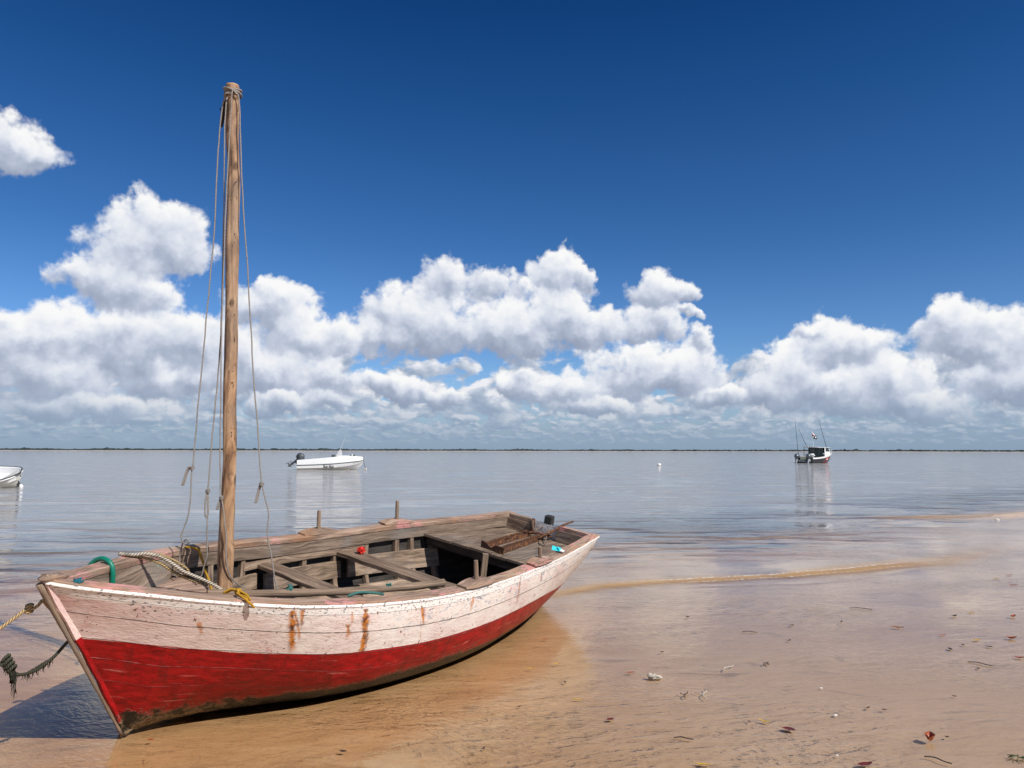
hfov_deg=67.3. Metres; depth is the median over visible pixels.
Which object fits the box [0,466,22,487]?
dinghy
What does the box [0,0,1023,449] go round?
sky
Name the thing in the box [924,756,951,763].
twig
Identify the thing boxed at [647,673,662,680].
coral lump
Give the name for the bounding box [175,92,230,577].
hanging rope
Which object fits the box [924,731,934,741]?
fallen leaf
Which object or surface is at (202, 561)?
yellow strap
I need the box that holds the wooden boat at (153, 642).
[35,82,598,736]
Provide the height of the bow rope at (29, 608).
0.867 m
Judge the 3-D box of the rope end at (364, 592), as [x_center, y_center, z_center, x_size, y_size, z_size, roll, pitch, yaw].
[-0.933,1.349,4.940,0.250,0.050,0.043,3,-6,-33]
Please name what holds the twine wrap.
hanging from the masthead lashing
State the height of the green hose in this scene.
0.299 m
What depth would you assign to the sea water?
27.75 m
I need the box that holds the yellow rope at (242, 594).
[223,588,254,607]
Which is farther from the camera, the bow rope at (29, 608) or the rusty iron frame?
the rusty iron frame
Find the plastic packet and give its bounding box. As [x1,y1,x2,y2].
[552,546,563,551]
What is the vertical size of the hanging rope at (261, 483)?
3.424 m
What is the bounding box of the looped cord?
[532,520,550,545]
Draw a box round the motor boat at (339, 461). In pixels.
[286,438,362,469]
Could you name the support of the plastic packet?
on the wooden boat at (153, 642)
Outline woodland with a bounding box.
[0,447,1023,451]
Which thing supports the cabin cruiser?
on the sea water
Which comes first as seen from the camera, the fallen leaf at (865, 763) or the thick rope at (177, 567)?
the fallen leaf at (865, 763)
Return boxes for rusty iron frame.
[481,518,573,554]
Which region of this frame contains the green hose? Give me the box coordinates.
[87,556,115,583]
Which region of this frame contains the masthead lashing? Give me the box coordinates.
[223,86,242,98]
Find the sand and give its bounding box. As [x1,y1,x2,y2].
[0,492,1023,767]
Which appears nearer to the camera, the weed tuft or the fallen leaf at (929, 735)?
the weed tuft
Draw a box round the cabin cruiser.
[794,422,831,462]
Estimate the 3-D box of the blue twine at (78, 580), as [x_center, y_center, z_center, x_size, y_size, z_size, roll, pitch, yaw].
[-2.229,1.016,3.953,0.049,0.044,0.051,2,-5,-19]
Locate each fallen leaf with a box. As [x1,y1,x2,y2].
[783,726,795,729]
[854,761,871,765]
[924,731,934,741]
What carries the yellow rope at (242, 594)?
hanging from the wooden boat at (153, 642)
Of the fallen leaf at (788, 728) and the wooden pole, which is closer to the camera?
the fallen leaf at (788, 728)
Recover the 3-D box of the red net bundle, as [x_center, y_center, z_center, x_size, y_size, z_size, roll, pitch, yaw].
[-1.318,1.454,6.726,0.076,0.066,0.083,9,1,33]
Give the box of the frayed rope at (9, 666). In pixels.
[0,641,67,698]
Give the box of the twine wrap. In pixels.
[220,99,225,126]
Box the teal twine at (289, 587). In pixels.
[286,584,292,591]
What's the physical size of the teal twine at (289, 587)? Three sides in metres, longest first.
0.083 x 0.052 x 0.042 m
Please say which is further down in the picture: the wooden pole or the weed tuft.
the weed tuft
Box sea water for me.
[0,451,1023,760]
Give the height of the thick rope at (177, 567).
0.292 m
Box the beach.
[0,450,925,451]
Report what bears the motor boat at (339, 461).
on the sea water
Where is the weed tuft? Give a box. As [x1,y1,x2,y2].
[1007,754,1023,761]
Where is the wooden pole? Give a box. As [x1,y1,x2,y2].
[206,579,445,596]
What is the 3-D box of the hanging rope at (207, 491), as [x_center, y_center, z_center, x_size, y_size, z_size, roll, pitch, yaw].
[-1.982,-0.369,5.207,0.126,3.350,0.112,4,-6,-37]
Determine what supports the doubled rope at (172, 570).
attached to the wooden boat at (153, 642)
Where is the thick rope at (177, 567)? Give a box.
[118,552,222,588]
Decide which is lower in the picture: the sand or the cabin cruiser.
the sand
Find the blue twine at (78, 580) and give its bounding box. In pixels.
[73,577,83,582]
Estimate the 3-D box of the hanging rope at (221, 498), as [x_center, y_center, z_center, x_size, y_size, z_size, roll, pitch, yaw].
[-1.843,-0.331,5.196,0.232,3.382,0.074,4,-7,-41]
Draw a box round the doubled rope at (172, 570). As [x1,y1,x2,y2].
[122,553,202,584]
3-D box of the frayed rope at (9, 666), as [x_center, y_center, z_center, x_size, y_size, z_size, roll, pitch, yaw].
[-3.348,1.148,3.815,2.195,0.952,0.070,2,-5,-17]
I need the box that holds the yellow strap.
[184,546,211,588]
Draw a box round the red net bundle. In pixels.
[357,546,365,553]
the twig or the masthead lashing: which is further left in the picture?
the masthead lashing
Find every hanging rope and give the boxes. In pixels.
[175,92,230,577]
[198,97,227,580]
[216,90,245,587]
[237,93,277,588]
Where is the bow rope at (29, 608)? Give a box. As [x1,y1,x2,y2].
[0,599,48,629]
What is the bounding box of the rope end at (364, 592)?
[348,591,383,597]

